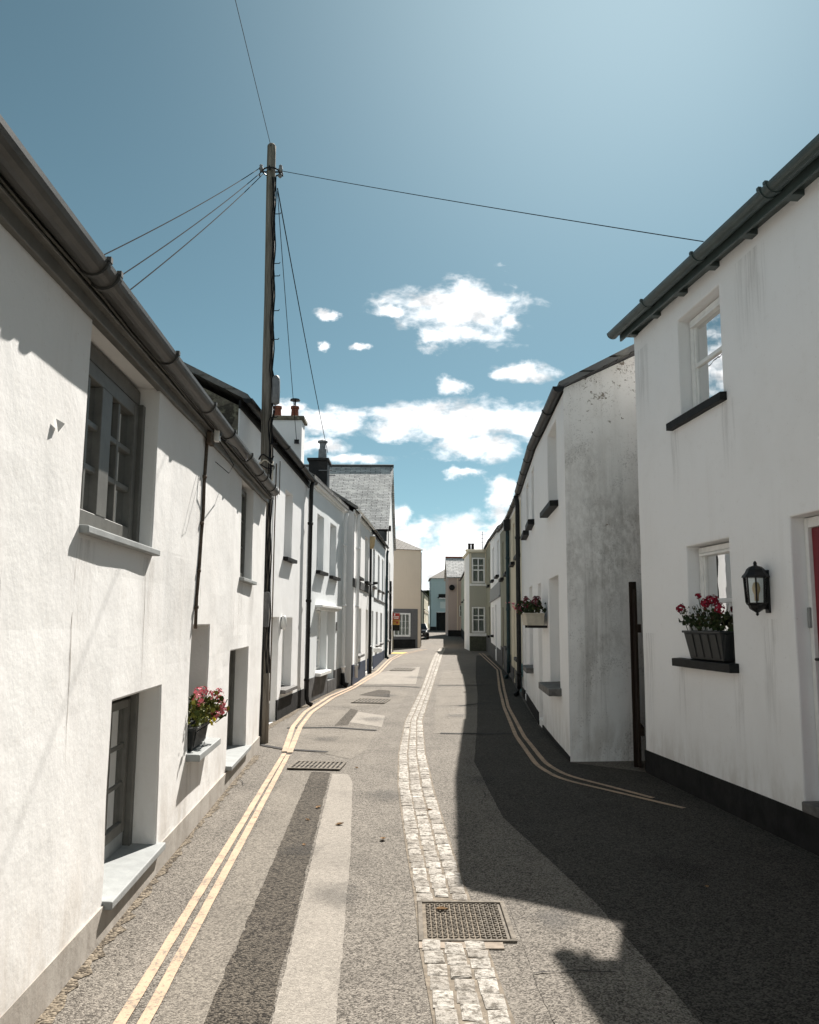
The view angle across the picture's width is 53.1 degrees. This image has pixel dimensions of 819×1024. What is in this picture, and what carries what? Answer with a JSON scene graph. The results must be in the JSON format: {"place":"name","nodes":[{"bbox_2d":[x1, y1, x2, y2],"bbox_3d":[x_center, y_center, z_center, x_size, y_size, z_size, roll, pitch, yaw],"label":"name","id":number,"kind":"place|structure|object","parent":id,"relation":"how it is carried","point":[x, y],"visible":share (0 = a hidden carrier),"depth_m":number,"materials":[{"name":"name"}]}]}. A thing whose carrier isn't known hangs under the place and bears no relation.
{"place":"outdoors","nodes":[
{"label":"outdoors","id":0,"kind":"place"},
{"bbox_2d":[52,628,701,1023],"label":"road","id":1,"kind":"structure","parent":0,"point":[382,978],"depth_m":5.24,"materials":[{"name":"grey asphalt"}]},
{"bbox_2d":[34,755,259,1023],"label":"gutter grit","id":2,"kind":"object","parent":1,"relation":"on","point":[55,1007],"visible":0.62,"depth_m":4.52,"materials":[{"name":"gravel"}]},
{"bbox_2d":[113,753,285,1023],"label":"yellow line","id":3,"kind":"object","parent":1,"relation":"on","point":[128,1008],"visible":1,"depth_m":4.64,"materials":[{"name":"paint"}]},
{"bbox_2d":[137,755,289,1023],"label":"yellow line","id":4,"kind":"object","parent":1,"relation":"on","point":[151,1008],"visible":1,"depth_m":4.64,"materials":[{"name":"paint"}]},
{"bbox_2d":[154,770,310,1023],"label":"tarmac strip","id":5,"kind":"object","parent":1,"relation":"on","point":[195,987],"visible":1,"depth_m":4.75,"materials":[{"name":"grey asphalt"}]},
{"bbox_2d":[204,772,329,1023],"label":"trench strip","id":6,"kind":"object","parent":1,"relation":"on","point":[245,993],"visible":1,"depth_m":4.53,"materials":[{"name":"asphalt"}]},
{"bbox_2d":[269,705,308,728],"bbox_3d":[-2.257,3.591,14.044,0.181,0.003,5.608,0,-8,3],"label":"gutter grit","id":7,"kind":"object","parent":1,"relation":"on","point":[273,723],"visible":0.59,"depth_m":14.63,"materials":[{"name":"grey gravel"}]},
{"bbox_2d":[260,744,327,751],"bbox_3d":[-1.667,3.192,11.079,1.317,0.002,0.239,-4,-9,32],"label":"tar seam","id":8,"kind":"object","parent":1,"relation":"on","point":[294,749],"visible":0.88,"depth_m":10.96,"materials":[{"name":"black asphalt"}]},
{"bbox_2d":[272,773,352,1023],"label":"tarmac strip","id":9,"kind":"object","parent":1,"relation":"on","point":[308,993],"visible":1,"depth_m":4.58,"materials":[{"name":"grey asphalt"}]},
{"bbox_2d":[287,761,346,769],"bbox_3d":[-1.091,3.002,9.705,0.620,0.016,0.500,0,-8,5],"label":"drain grate","id":10,"kind":"object","parent":1,"relation":"on","point":[323,765],"visible":1,"depth_m":9.67,"materials":[{"name":"metal"}]},
{"bbox_2d":[304,710,348,725],"bbox_3d":[-1.571,3.683,14.683,0.809,0.004,2.570,0,-8,0],"label":"tarmac patch","id":11,"kind":"object","parent":1,"relation":"on","point":[323,717],"visible":0.99,"depth_m":14.69,"materials":[{"name":"grey asphalt"}]},
{"bbox_2d":[311,686,343,702],"bbox_3d":[-1.942,4.323,19.445,0.178,0.002,4.915,0,-8,4],"label":"gutter grit","id":12,"kind":"object","parent":1,"relation":"on","point":[323,696],"visible":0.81,"depth_m":19.06,"materials":[{"name":"grey gravel"}]},
{"bbox_2d":[287,727,373,729],"bbox_3d":[-1.232,3.478,13.191,1.492,0.002,0.325,-1,-8,9],"label":"tar seam","id":13,"kind":"object","parent":1,"relation":"on","point":[333,727],"visible":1,"depth_m":13.23,"materials":[{"name":"black asphalt"}]},
{"bbox_2d":[289,729,375,758],"bbox_3d":[-1.177,3.281,11.671,1.312,0.004,2.888,0,-8,0],"label":"tarmac patch","id":14,"kind":"object","parent":1,"relation":"on","point":[348,744],"visible":0.99,"depth_m":11.75,"materials":[{"name":"grey asphalt"}]},
{"bbox_2d":[335,709,357,725],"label":"trench patch","id":15,"kind":"object","parent":1,"relation":"on","point":[347,717],"visible":1,"depth_m":14.70,"materials":[{"name":"grey asphalt"}]},
{"bbox_2d":[282,649,420,750],"bbox_3d":[-0.844,5.990,31.799,0.960,0.007,42.504,0,-8,3],"label":"yellow line","id":16,"kind":"object","parent":1,"relation":"on","point":[289,736],"visible":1,"depth_m":14.88,"materials":[{"name":"paint"}]},
{"bbox_2d":[287,649,425,751],"bbox_3d":[-0.687,5.987,31.764,1.026,0.006,42.597,0,-8,4],"label":"yellow line","id":17,"kind":"object","parent":1,"relation":"on","point":[295,738],"visible":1,"depth_m":14.73,"materials":[{"name":"paint"}]},
{"bbox_2d":[317,688,408,706],"bbox_3d":[-0.962,4.258,18.913,1.741,0.005,4.849,0,-8,4],"label":"tarmac patch","id":18,"kind":"object","parent":1,"relation":"on","point":[345,699],"visible":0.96,"depth_m":18.43,"materials":[{"name":"grey asphalt"}]},
{"bbox_2d":[351,698,390,703],"bbox_3d":[-0.829,4.085,17.712,0.720,0.016,0.900,-1,-8,7],"label":"drain grate","id":19,"kind":"object","parent":18,"relation":"on","point":[364,700],"visible":1,"depth_m":17.72,"materials":[{"name":"metal"}]},
{"bbox_2d":[360,690,389,696],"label":"trench patch","id":20,"kind":"object","parent":18,"relation":"on","point":[384,693],"visible":1,"depth_m":19.60,"materials":[{"name":"grey asphalt"}]},
{"bbox_2d":[350,712,384,726],"bbox_3d":[-0.736,3.668,14.529,0.579,0.003,2.320,0,-8,0],"label":"tarmac patch","id":21,"kind":"object","parent":1,"relation":"on","point":[368,719],"visible":1,"depth_m":14.42,"materials":[{"name":"grey asphalt"}]},
{"bbox_2d":[358,667,419,683],"bbox_3d":[-0.499,5.391,27.272,1.646,0.005,9.159,0,-8,2],"label":"tarmac patch","id":22,"kind":"object","parent":1,"relation":"on","point":[398,677],"visible":0.94,"depth_m":25.42,"materials":[{"name":"grey asphalt"}]},
{"bbox_2d":[389,668,415,670],"bbox_3d":[-0.240,5.696,29.604,0.800,0.016,1.500,0,-8,6],"label":"drain grate","id":23,"kind":"object","parent":22,"relation":"on","point":[402,669],"visible":1,"depth_m":29.58,"materials":[{"name":"metal"}]},
{"bbox_2d":[392,611,399,651],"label":"board sign","id":24,"kind":"object","parent":1,"relation":"on","point":[395,621],"visible":1,"depth_m":48.12,"materials":[{"name":"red paint"}]},
{"bbox_2d":[389,654,433,663],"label":"tarmac patch","id":25,"kind":"object","parent":1,"relation":"on","point":[414,659],"visible":0.94,"depth_m":37.98,"materials":[{"name":"grey asphalt"}]},
{"bbox_2d":[421,624,428,638],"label":"parked car","id":26,"kind":"object","parent":1,"relation":"on","point":[424,631],"visible":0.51,"depth_m":71.57,"materials":[{"name":"black paint"}]},
{"bbox_2d":[437,685,466,685],"bbox_3d":[1.565,4.744,22.420,1.638,0.002,0.140,2,-8,-11],"label":"tar seam","id":27,"kind":"object","parent":1,"relation":"on","point":[451,685],"visible":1,"depth_m":22.32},
{"bbox_2d":[434,707,476,732],"bbox_3d":[1.027,3.709,14.737,1.303,0.008,4.200,0,-8,0],"label":"tarmac patch","id":28,"kind":"object","parent":1,"relation":"on","point":[461,720],"visible":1,"depth_m":14.37,"materials":[{"name":"grey asphalt"}]},
{"bbox_2d":[397,649,514,1023],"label":"sett bedding","id":29,"kind":"object","parent":1,"relation":"on","point":[457,1007],"visible":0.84,"depth_m":4.83,"materials":[{"name":"grey concrete"}]},
{"bbox_2d":[398,648,510,1023],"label":"granite setts","id":30,"kind":"structure","parent":29,"relation":"on","point":[468,1000],"depth_m":5.37,"materials":[{"name":"grey stone"}]},
{"bbox_2d":[435,687,477,705],"bbox_3d":[1.232,4.357,19.527,1.471,0.006,5.533,0,-8,6],"label":"tarmac patch","id":31,"kind":"object","parent":1,"relation":"on","point":[456,696],"visible":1,"depth_m":19.05,"materials":[{"name":"grey asphalt"}]},
{"bbox_2d":[439,670,475,683],"bbox_3d":[1.877,5.253,26.134,1.750,0.004,6.921,0,-8,4],"label":"tarmac patch","id":32,"kind":"object","parent":1,"relation":"on","point":[457,677],"visible":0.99,"depth_m":25.71,"materials":[{"name":"grey asphalt"}]},
{"bbox_2d":[419,942,504,949],"bbox_3d":[0.274,2.309,4.338,0.450,0.030,0.085,0,-8,0],"label":"brick edging","id":33,"kind":"object","parent":1,"relation":"on","point":[494,945],"visible":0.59,"depth_m":4.33,"materials":[{"name":"grey stone"}]},
{"bbox_2d":[417,900,516,942],"bbox_3d":[0.314,2.357,4.707,0.530,0.034,0.640,0,-8,0],"label":"manhole cover","id":34,"kind":"object","parent":1,"relation":"on","point":[491,923],"visible":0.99,"depth_m":4.69,"materials":[{"name":"metal"}]},
{"bbox_2d":[482,653,654,797],"bbox_3d":[2.839,5.408,27.297,0.915,0.008,38.896,0,-8,3],"label":"yellow line","id":35,"kind":"object","parent":1,"relation":"on","point":[538,754],"visible":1,"depth_m":10.97,"materials":[{"name":"paint"}]},
{"bbox_2d":[441,759,696,1023],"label":"tarmac patch","id":36,"kind":"object","parent":1,"relation":"on","point":[563,922],"visible":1,"depth_m":4.53,"materials":[{"name":"grey asphalt"}]},
{"bbox_2d":[534,970,627,972],"bbox_3d":[0.869,2.254,4.018,0.537,0.002,0.045,1,-8,-1],"label":"tar seam","id":37,"kind":"object","parent":36,"relation":"on","point":[578,970],"visible":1,"depth_m":4.02,"materials":[{"name":"black asphalt"}]},
{"bbox_2d":[479,653,685,807],"bbox_3d":[2.696,5.374,27.058,1.168,0.008,39.284,0,-8,2],"label":"yellow line","id":38,"kind":"object","parent":1,"relation":"on","point":[530,756],"visible":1,"depth_m":10.32,"materials":[{"name":"paint"}]},
{"bbox_2d":[629,582,644,767],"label":"alley gate","id":39,"kind":"structure","parent":1,"relation":"on","point":[638,726],"depth_m":9.85,"materials":[{"name":"black wood"}]},
{"bbox_2d":[474,655,818,1023],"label":"tarmac patch","id":40,"kind":"object","parent":1,"relation":"on","point":[736,941],"visible":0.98,"depth_m":5.70,"materials":[{"name":"grey asphalt"}]},
{"bbox_2d":[444,733,517,733],"bbox_3d":[1.080,3.419,12.643,1.216,0.003,0.182,1,-8,-2],"label":"tar seam","id":41,"kind":"object","parent":40,"relation":"on","point":[479,733],"visible":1,"depth_m":12.63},
{"bbox_2d":[0,0,818,609],"label":"sky","id":42,"kind":"structure","parent":0,"point":[439,334],"materials":[{"name":"blue"}]},
{"bbox_2d":[423,589,428,627],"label":"drainpipe","id":43,"kind":"object","parent":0,"point":[426,591],"visible":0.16,"depth_m":148.60,"materials":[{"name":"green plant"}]},
{"bbox_3d":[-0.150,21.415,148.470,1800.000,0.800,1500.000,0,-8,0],"label":"ground","id":44,"kind":"structure","parent":0,"visible":0},
{"bbox_2d":[0,114,278,1023],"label":"cottage","id":45,"kind":"structure","parent":44,"relation":"on","point":[112,788],"depth_m":4.29,"materials":[{"name":"paint"}]},
{"bbox_2d":[56,419,63,431],"bbox_3d":[-1.557,-0.382,3.659,0.026,0.055,0.065,0,-8,0],"label":"metal shard","id":46,"kind":"object","parent":45,"relation":"attached to","point":[60,424],"visible":1,"depth_m":3.65,"materials":[{"name":"white paint"}]},
{"bbox_2d":[79,360,159,555],"bbox_3d":[-1.705,-0.290,4.733,0.225,0.978,1.420,1,-8,-3],"label":"window","id":47,"kind":"structure","parent":45,"relation":"in","point":[111,424],"depth_m":4.75,"materials":[{"name":"grey paint"}]},
{"bbox_2d":[101,698,165,909],"bbox_3d":[-1.821,1.713,5.058,0.384,1.023,1.210,1,-8,-3],"label":"window","id":48,"kind":"structure","parent":45,"relation":"in","point":[124,868],"depth_m":5.26,"materials":[{"name":"grey paint"}]},
{"bbox_2d":[194,438,208,628],"bbox_3d":[-1.738,0.120,6.849,0.042,1.693,0.228,1,-8,-3],"label":"wall cable","id":49,"kind":"object","parent":45,"relation":"attached to","point":[196,607],"depth_m":6.83,"materials":[{"name":"black rubber"}]},
{"bbox_2d":[186,737,220,761],"bbox_3d":[-1.880,1.986,6.893,0.415,0.072,0.960,1,-8,-3],"label":"window sill","id":50,"kind":"structure","parent":45,"relation":"in","point":[209,744],"depth_m":6.72,"materials":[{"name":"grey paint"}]},
{"bbox_2d":[187,686,229,749],"bbox_3d":[-1.809,1.708,6.918,0.447,0.492,0.780,0,-8,0],"label":"flower trough","id":51,"kind":"object","parent":45,"relation":"on","point":[202,714],"visible":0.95,"depth_m":6.83,"materials":[{"name":"grey plastic"}]},
{"bbox_2d":[206,429,247,472],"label":"junction block","id":52,"kind":"structure","parent":45,"relation":"attached to","point":[212,438],"depth_m":7.06,"materials":[{"name":"white paint"}]},
{"bbox_2d":[225,651,250,770],"bbox_3d":[-2.003,2.151,9.168,0.300,1.193,1.480,1,-8,-3],"label":"window","id":53,"kind":"structure","parent":45,"relation":"in","point":[234,753],"depth_m":9.36,"materials":[{"name":"grey paint"}]},
{"bbox_2d":[239,489,256,584],"bbox_3d":[-1.952,0.269,9.656,0.200,1.133,1.100,1,-8,-3],"label":"window","id":54,"kind":"structure","parent":45,"relation":"in","point":[244,495],"depth_m":10.01,"materials":[{"name":"grey paint"}]},
{"bbox_2d":[184,362,317,723],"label":"terraced house","id":55,"kind":"structure","parent":44,"relation":"on","point":[291,522],"depth_m":15.36,"materials":[{"name":"paint"}]},
{"bbox_2d":[280,615,286,629],"bbox_3d":[-2.239,1.966,14.569,0.120,0.250,0.120,0,-8,0],"label":"wall lamp","id":56,"kind":"object","parent":55,"relation":"attached to","point":[283,626],"visible":1,"depth_m":14.53,"materials":[{"name":"white paint"}]},
{"bbox_2d":[280,630,297,693],"bbox_3d":[-2.312,2.650,15.218,0.290,1.328,1.200,0,-8,3],"label":"window","id":57,"kind":"structure","parent":55,"relation":"in","point":[284,689],"depth_m":15.43,"materials":[{"name":"white paint"}]},
{"bbox_2d":[283,556,296,563],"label":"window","id":58,"kind":"structure","parent":55,"relation":"in","point":[288,559],"depth_m":15.08,"materials":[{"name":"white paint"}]},
{"bbox_2d":[258,143,282,743],"bbox_3d":[-2.136,-1.191,12.143,0.404,9.181,0.323,-5,-10,37],"label":"telegraph pole","id":59,"kind":"object","parent":44,"relation":"on","point":[270,390],"visible":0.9,"depth_m":12.16,"materials":[{"name":"brown wood"}]},
{"bbox_2d":[104,168,259,254],"bbox_3d":[-2.539,-3.699,9.786,0.011,4.074,5.413,0,-8,4],"label":"overhead wire","id":60,"kind":"object","parent":59,"relation":"attached to","point":[175,217],"visible":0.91,"depth_m":9.00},
{"bbox_2d":[123,172,260,274],"bbox_3d":[-2.447,-3.629,9.900,0.011,4.042,5.159,0,-8,3],"label":"overhead wire","id":61,"kind":"object","parent":59,"relation":"attached to","point":[189,228],"visible":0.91,"depth_m":9.11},
{"bbox_2d":[130,174,262,289],"bbox_3d":[-2.386,-3.546,9.889,0.011,4.128,5.156,0,-8,2],"label":"overhead wire","id":62,"kind":"object","parent":59,"relation":"attached to","point":[191,239],"visible":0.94,"depth_m":8.94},
{"bbox_2d":[235,0,270,145],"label":"overhead wire","id":63,"kind":"object","parent":59,"relation":"attached to","point":[252,71],"visible":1,"depth_m":11.37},
{"bbox_2d":[277,191,296,440],"bbox_3d":[-2.197,-3.216,14.862,0.011,2.890,4.814,1,-8,-3],"label":"overhead wire","id":64,"kind":"object","parent":59,"relation":"attached to","point":[286,310],"visible":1,"depth_m":14.38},
{"bbox_2d":[277,188,327,452],"bbox_3d":[-2.241,-3.387,18.568,0.016,1.667,12.108,1,-8,-2],"label":"overhead wire","id":65,"kind":"object","parent":59,"relation":"attached to","point":[299,306],"visible":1,"depth_m":15.72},
{"bbox_2d":[283,171,703,241],"bbox_3d":[0.370,-3.909,10.174,6.676,3.414,0.009,-7,-11,44],"label":"overhead wire","id":66,"kind":"object","parent":59,"relation":"attached to","point":[511,210],"visible":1,"depth_m":9.26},
{"bbox_2d":[304,439,349,704],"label":"terraced house","id":67,"kind":"structure","parent":44,"relation":"on","point":[328,604],"depth_m":19.88,"materials":[{"name":"paint"}]},
{"bbox_2d":[316,519,328,575],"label":"window","id":68,"kind":"structure","parent":67,"relation":"in","point":[319,572],"depth_m":18.89,"materials":[{"name":"white paint"}]},
{"bbox_2d":[315,611,331,676],"bbox_3d":[-2.069,3.017,18.937,0.320,1.458,1.450,0,-8,4],"label":"window","id":69,"kind":"structure","parent":67,"relation":"in","point":[319,672],"depth_m":19.35,"materials":[{"name":"white paint"}]},
{"bbox_2d":[329,528,340,580],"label":"window","id":70,"kind":"structure","parent":67,"relation":"in","point":[332,577],"depth_m":20.74,"materials":[{"name":"white paint"}]},
{"bbox_2d":[304,464,395,657],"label":"gabled house","id":71,"kind":"structure","parent":44,"relation":"on","point":[367,490],"depth_m":43.70,"materials":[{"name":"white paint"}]},
{"bbox_2d":[329,488,375,685],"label":"terraced house","id":72,"kind":"structure","parent":44,"relation":"on","point":[359,532],"depth_m":22.78,"materials":[{"name":"paint"}]},
{"bbox_2d":[368,535,377,673],"bbox_3d":[-1.292,3.119,27.731,0.410,4.720,0.320,0,-8,0],"label":"drainpipe","id":73,"kind":"object","parent":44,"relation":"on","point":[372,541],"visible":0.71,"depth_m":27.70,"materials":[{"name":"black metal"}]},
{"bbox_2d":[369,526,388,669],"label":"terraced house","id":74,"kind":"structure","parent":44,"relation":"on","point":[379,614],"depth_m":33.98,"materials":[{"name":"paint"}]},
{"bbox_2d":[393,538,422,647],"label":"shop","id":75,"kind":"structure","parent":44,"relation":"on","point":[407,587],"depth_m":55.56,"materials":[{"name":"white paint"}]},
{"bbox_2d":[393,613,410,636],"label":"window","id":76,"kind":"structure","parent":75,"relation":"in","point":[405,618],"depth_m":55.28,"materials":[{"name":"white paint"}]},
{"bbox_2d":[421,590,428,627],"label":"terrace","id":77,"kind":"structure","parent":44,"relation":"on","point":[424,612],"depth_m":105.52,"materials":[{"name":"paint"}]},
{"bbox_2d":[428,570,445,630],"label":"house","id":78,"kind":"structure","parent":44,"relation":"on","point":[437,594],"depth_m":97.58,"materials":[{"name":"blue paint"}]},
{"bbox_2d":[436,612,444,630],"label":"door","id":79,"kind":"structure","parent":78,"relation":"in","point":[440,616],"depth_m":97.59,"materials":[{"name":"black wood"}]},
{"bbox_2d":[444,557,463,636],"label":"house","id":80,"kind":"structure","parent":44,"relation":"on","point":[454,570],"depth_m":79.70,"materials":[{"name":"white paint"}]},
{"bbox_2d":[459,572,463,639],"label":"house","id":81,"kind":"structure","parent":44,"relation":"on","point":[462,605],"depth_m":74.69,"materials":[{"name":"paint"}]},
{"bbox_2d":[462,543,485,650],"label":"bay house","id":82,"kind":"structure","parent":44,"relation":"on","point":[474,599],"depth_m":50.76,"materials":[{"name":"white paint"}]},
{"bbox_2d":[472,558,484,582],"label":"window","id":83,"kind":"structure","parent":82,"relation":"in","point":[478,564],"depth_m":50.96,"materials":[{"name":"white paint"}]},
{"bbox_2d":[472,607,484,632],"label":"window","id":84,"kind":"structure","parent":82,"relation":"in","point":[478,613],"depth_m":50.55,"materials":[{"name":"white paint"}]},
{"bbox_2d":[483,540,490,654],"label":"terraced house","id":85,"kind":"structure","parent":44,"relation":"on","point":[488,613],"depth_m":46.82,"materials":[{"name":"paint"}]},
{"bbox_2d":[487,525,500,664],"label":"terraced house","id":86,"kind":"structure","parent":44,"relation":"on","point":[495,590],"depth_m":38.09,"materials":[{"name":"paint"}]},
{"bbox_2d":[496,518,511,676],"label":"terraced house","id":87,"kind":"structure","parent":44,"relation":"on","point":[502,578],"depth_m":30.81,"materials":[{"name":"paint"}]},
{"bbox_2d":[503,490,522,692],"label":"terraced house","id":88,"kind":"structure","parent":44,"relation":"on","point":[508,523],"depth_m":24.84,"materials":[{"name":"paint"}]},
{"bbox_2d":[513,444,538,722],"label":"terraced house","id":89,"kind":"structure","parent":44,"relation":"on","point":[527,668],"depth_m":16.94,"materials":[{"name":"paint"}]},
{"bbox_2d":[521,530,528,539],"bbox_3d":[2.515,0.483,17.168,0.320,0.112,1.100,0,-8,5],"label":"window sill","id":90,"kind":"structure","parent":89,"relation":"in","point":[525,533],"depth_m":16.74,"materials":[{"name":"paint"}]},
{"bbox_2d":[523,665,533,672],"bbox_3d":[2.417,3.061,16.016,0.340,0.112,1.300,0,-8,5],"label":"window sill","id":91,"kind":"structure","parent":89,"relation":"in","point":[527,668],"depth_m":15.40,"materials":[{"name":"paint"}]},
{"bbox_2d":[525,519,533,529],"bbox_3d":[2.353,0.235,15.342,0.320,0.112,1.000,0,-8,5],"label":"window sill","id":92,"kind":"structure","parent":89,"relation":"in","point":[529,525],"depth_m":15.02,"materials":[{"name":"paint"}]},
{"bbox_2d":[527,344,645,761],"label":"terraced house","id":93,"kind":"structure","parent":44,"relation":"on","point":[584,435],"depth_m":10.68,"materials":[{"name":"paint"}]},
{"bbox_2d":[509,596,546,627],"bbox_3d":[1.893,1.591,13.034,0.622,0.500,1.039,0,-8,0],"label":"window box","id":94,"kind":"object","parent":93,"relation":"attached to","point":[531,618],"visible":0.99,"depth_m":12.69,"materials":[{"name":"white metal"}]},
{"bbox_2d":[540,500,557,517],"bbox_3d":[2.137,-0.044,11.996,0.320,0.097,1.330,0,-8,3],"label":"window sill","id":95,"kind":"structure","parent":93,"relation":"in","point":[551,505],"depth_m":11.73,"materials":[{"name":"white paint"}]},
{"bbox_2d":[538,681,561,695],"bbox_3d":[2.096,2.515,11.688,0.370,0.112,1.360,0,-8,3],"label":"window sill","id":96,"kind":"structure","parent":93,"relation":"in","point":[549,688],"depth_m":11.39,"materials":[{"name":"white paint"}]},
{"bbox_2d":[607,134,818,855],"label":"cottage","id":97,"kind":"structure","parent":44,"relation":"on","point":[720,325],"depth_m":7.36,"materials":[{"name":"paint"}]},
{"bbox_2d":[666,297,726,430],"bbox_3d":[2.987,-1.535,8.390,0.260,1.148,1.280,1,-8,-5],"label":"window","id":98,"kind":"structure","parent":97,"relation":"in","point":[708,392],"depth_m":8.45,"materials":[{"name":"white paint"}]},
{"bbox_2d":[676,593,734,661],"bbox_3d":[2.909,1.110,7.966,0.386,0.648,1.034,2,-8,-10],"label":"flower trough","id":99,"kind":"object","parent":97,"relation":"on","point":[718,645],"visible":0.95,"depth_m":7.81,"materials":[{"name":"grey plastic"}]},
{"bbox_2d":[672,542,738,672],"bbox_3d":[2.958,0.930,8.072,0.280,1.218,1.290,1,-8,-5],"label":"window","id":100,"kind":"structure","parent":97,"relation":"in","point":[714,561],"depth_m":8.10,"materials":[{"name":"white paint"}]},
{"bbox_2d":[741,561,770,615],"bbox_3d":[2.912,0.641,6.875,0.211,0.460,0.207,0,-8,0],"label":"wall lantern","id":101,"kind":"object","parent":97,"relation":"attached to","point":[755,571],"depth_m":6.84,"materials":[{"name":"black metal"}]},
{"bbox_2d":[812,527,818,660],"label":"door","id":102,"kind":"structure","parent":97,"relation":"in","point":[815,531],"depth_m":6.44,"materials":[{"name":"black wood"}]}
]}

